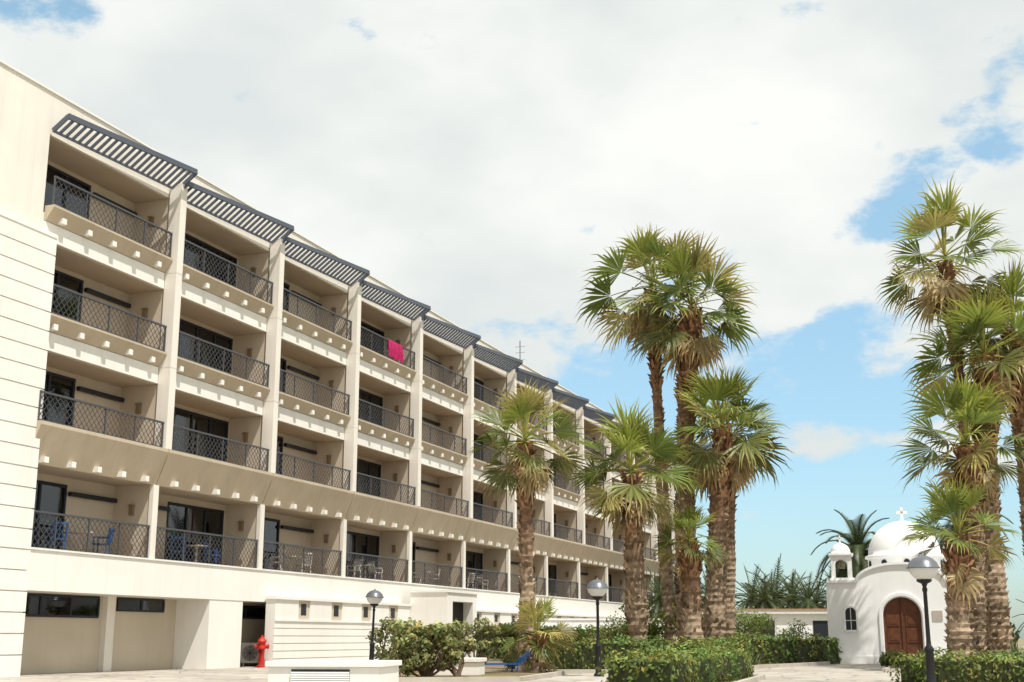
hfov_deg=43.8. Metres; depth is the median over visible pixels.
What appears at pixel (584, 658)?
trimmed hedge
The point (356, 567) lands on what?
balcony chair
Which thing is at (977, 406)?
fan palm tree
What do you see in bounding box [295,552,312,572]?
balcony chair
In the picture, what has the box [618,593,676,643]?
garden shrub
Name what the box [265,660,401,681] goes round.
masonry service box
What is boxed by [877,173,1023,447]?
fan palm tree
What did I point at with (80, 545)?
balcony table
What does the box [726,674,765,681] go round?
planting bed
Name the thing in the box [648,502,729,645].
fan palm tree
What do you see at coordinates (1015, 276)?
fan palm tree
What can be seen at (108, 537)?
balcony chair
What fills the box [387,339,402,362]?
beach towel
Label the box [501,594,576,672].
fan palm tree
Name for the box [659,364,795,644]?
fan palm tree
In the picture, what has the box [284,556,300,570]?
balcony table
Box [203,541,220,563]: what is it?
balcony chair
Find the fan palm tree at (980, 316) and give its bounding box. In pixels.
[902,281,1023,658]
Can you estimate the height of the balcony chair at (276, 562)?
0.932 m
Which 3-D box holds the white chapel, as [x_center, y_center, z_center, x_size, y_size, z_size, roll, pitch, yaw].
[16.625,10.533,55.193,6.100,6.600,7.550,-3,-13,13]
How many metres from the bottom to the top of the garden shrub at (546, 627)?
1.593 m
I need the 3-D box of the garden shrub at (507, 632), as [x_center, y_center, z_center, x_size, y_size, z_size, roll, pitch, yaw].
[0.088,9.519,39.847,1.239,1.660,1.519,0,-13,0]
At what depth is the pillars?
53.28 m
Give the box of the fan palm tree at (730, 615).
[673,398,782,637]
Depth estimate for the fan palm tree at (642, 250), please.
51.43 m
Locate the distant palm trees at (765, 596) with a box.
[646,553,1023,633]
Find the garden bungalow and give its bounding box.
[675,609,828,639]
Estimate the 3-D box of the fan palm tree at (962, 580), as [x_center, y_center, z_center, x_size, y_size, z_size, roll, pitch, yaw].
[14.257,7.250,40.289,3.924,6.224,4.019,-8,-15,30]
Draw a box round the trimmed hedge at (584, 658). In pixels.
[544,633,677,668]
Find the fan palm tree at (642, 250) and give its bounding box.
[575,223,713,645]
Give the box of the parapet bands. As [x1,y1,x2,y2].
[43,221,668,657]
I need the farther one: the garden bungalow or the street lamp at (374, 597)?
the garden bungalow
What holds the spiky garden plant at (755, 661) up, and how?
on the planting bed at (498, 667)
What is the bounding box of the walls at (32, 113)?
[0,63,647,671]
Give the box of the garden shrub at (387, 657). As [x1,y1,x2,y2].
[379,646,440,670]
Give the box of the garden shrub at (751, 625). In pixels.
[701,606,778,639]
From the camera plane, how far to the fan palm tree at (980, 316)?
44.70 m
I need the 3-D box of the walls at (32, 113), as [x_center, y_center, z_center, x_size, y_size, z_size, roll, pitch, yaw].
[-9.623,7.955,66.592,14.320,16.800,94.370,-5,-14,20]
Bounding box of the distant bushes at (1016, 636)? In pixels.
[1009,621,1019,644]
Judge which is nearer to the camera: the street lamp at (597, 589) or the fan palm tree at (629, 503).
the street lamp at (597, 589)
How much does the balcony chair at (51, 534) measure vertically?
0.932 m
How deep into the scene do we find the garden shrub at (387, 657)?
37.78 m
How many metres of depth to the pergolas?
50.61 m
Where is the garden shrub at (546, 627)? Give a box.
[540,625,593,643]
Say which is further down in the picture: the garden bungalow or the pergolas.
the garden bungalow
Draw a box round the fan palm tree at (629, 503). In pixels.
[562,394,707,643]
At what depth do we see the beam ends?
47.53 m
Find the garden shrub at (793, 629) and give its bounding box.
[735,607,810,639]
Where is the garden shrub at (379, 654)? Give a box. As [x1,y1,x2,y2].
[365,616,395,659]
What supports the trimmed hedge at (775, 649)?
on the planting bed at (498, 667)
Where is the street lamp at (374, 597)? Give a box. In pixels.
[365,589,383,659]
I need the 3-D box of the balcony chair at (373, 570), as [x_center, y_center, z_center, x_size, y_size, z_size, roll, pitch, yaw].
[-6.139,10.352,56.990,0.542,0.932,0.490,12,-18,-42]
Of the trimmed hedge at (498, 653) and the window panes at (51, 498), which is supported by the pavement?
the trimmed hedge at (498, 653)
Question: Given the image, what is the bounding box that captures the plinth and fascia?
[0,59,662,677]
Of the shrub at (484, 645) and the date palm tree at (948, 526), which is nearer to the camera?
the shrub at (484, 645)
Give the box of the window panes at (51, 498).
[23,168,610,616]
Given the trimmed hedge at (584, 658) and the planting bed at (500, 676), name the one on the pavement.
the planting bed at (500, 676)
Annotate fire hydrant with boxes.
[254,635,268,666]
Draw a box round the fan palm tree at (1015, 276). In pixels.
[944,252,1023,568]
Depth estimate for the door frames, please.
45.93 m
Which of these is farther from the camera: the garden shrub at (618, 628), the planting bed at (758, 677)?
the garden shrub at (618, 628)
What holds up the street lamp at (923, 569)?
on the pavement
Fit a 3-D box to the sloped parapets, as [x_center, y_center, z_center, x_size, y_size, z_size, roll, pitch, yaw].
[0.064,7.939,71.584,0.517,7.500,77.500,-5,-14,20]
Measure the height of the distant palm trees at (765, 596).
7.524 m
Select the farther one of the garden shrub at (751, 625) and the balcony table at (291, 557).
the garden shrub at (751, 625)
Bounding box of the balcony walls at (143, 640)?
[19,160,667,674]
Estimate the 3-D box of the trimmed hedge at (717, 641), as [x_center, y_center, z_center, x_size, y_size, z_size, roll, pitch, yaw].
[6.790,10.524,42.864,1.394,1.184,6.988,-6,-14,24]
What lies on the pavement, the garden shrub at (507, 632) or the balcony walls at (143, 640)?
the balcony walls at (143, 640)
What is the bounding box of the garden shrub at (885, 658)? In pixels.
[878,649,902,666]
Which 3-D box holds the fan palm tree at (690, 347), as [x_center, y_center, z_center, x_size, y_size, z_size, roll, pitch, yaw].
[6.961,3.788,49.197,5.501,17.012,5.352,11,-17,-38]
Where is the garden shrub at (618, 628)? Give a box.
[587,604,702,643]
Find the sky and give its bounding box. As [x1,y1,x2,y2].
[0,0,1023,638]
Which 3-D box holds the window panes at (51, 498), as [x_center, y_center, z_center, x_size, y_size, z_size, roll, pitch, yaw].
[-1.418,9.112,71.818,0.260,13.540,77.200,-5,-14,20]
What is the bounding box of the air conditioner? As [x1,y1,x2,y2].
[240,643,258,665]
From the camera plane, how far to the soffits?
46.47 m
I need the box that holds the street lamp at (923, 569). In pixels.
[906,554,939,681]
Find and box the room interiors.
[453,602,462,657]
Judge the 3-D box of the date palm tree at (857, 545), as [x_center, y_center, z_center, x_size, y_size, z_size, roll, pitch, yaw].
[17.778,12.294,64.972,4.864,7.612,4.976,0,-13,0]
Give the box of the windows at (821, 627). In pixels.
[702,621,828,639]
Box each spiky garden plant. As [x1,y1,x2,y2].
[750,644,767,664]
[993,640,1022,658]
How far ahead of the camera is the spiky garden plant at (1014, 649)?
41.05 m
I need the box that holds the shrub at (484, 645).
[454,616,504,663]
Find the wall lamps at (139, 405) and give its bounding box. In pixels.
[128,216,643,584]
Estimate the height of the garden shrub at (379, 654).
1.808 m
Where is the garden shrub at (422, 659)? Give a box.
[385,617,464,676]
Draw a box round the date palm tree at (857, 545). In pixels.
[810,509,888,591]
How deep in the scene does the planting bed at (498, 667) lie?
44.73 m
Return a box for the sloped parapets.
[35,204,674,576]
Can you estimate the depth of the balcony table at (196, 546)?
44.23 m
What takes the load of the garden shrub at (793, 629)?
on the ground
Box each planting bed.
[399,668,566,681]
[485,659,829,672]
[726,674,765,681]
[865,681,900,681]
[882,665,900,671]
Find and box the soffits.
[35,136,660,578]
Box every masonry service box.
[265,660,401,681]
[433,658,486,674]
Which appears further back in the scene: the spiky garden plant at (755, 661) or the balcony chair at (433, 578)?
the balcony chair at (433, 578)
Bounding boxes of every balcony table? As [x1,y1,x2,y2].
[68,531,94,550]
[186,545,207,561]
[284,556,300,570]
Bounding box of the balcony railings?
[30,176,674,605]
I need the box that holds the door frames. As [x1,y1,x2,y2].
[25,164,654,621]
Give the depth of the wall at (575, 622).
72.02 m
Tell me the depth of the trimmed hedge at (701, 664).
24.45 m
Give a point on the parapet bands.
(429, 607)
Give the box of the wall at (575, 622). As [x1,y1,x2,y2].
[536,618,664,635]
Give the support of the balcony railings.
attached to the plinth and fascia
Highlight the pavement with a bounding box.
[0,664,900,681]
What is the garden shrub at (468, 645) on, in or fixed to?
on the planting bed at (500, 676)
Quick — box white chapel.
[826,507,947,663]
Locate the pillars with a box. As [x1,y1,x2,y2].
[145,183,675,605]
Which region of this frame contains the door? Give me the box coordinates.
[883,597,923,658]
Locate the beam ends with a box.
[38,218,669,575]
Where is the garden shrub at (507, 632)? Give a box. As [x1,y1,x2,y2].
[497,620,518,668]
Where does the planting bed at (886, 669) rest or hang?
on the pavement
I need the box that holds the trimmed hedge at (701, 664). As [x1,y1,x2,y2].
[595,643,753,681]
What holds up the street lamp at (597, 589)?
on the pavement
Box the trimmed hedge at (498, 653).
[477,623,657,658]
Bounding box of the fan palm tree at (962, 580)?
[893,474,1023,660]
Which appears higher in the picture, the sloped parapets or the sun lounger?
the sloped parapets
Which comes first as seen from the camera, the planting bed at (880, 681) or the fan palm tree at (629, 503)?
the planting bed at (880, 681)
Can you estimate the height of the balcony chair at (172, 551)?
0.932 m
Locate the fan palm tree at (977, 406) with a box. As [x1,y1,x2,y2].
[887,369,1023,654]
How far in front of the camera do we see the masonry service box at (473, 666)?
33.60 m
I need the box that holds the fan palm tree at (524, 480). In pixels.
[466,377,593,669]
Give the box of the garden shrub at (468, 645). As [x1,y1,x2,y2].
[438,636,478,676]
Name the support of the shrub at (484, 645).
on the planting bed at (500, 676)
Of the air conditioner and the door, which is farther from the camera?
the door
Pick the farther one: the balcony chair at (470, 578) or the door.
the balcony chair at (470, 578)
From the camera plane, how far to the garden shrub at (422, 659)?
31.22 m
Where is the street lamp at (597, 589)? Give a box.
[586,578,608,675]
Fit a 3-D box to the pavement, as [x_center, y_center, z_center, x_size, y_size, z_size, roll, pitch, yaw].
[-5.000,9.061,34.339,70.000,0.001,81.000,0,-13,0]
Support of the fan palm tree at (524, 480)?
on the planting bed at (498, 667)
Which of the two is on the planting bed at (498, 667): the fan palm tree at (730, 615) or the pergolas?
the fan palm tree at (730, 615)
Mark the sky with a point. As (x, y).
(473, 157)
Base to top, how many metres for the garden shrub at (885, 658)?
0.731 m
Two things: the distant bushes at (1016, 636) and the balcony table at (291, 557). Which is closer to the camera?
the balcony table at (291, 557)
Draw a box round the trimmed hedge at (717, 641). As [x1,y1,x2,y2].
[672,636,754,663]
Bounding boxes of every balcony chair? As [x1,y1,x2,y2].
[46,521,68,548]
[92,528,114,552]
[170,537,185,560]
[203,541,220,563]
[270,550,285,569]
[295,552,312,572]
[346,559,361,577]
[368,561,382,579]
[429,569,440,584]
[466,573,474,587]
[475,575,487,589]
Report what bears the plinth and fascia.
attached to the walls at (32, 113)
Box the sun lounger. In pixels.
[485,650,531,672]
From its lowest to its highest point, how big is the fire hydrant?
1.120 m
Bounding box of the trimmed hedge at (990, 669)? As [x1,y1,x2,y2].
[887,646,1023,681]
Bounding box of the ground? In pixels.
[1016,639,1023,658]
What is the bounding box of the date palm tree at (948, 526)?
[917,482,1014,563]
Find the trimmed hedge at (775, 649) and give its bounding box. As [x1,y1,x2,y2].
[726,631,842,663]
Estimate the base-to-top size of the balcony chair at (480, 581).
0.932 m
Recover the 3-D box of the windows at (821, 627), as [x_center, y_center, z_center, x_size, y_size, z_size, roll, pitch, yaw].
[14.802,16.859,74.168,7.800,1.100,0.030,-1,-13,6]
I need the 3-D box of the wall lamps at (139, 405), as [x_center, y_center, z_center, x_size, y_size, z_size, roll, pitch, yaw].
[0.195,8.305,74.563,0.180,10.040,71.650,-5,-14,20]
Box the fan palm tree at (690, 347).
[624,231,761,645]
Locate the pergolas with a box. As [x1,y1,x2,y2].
[52,113,672,456]
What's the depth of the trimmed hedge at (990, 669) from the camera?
25.93 m

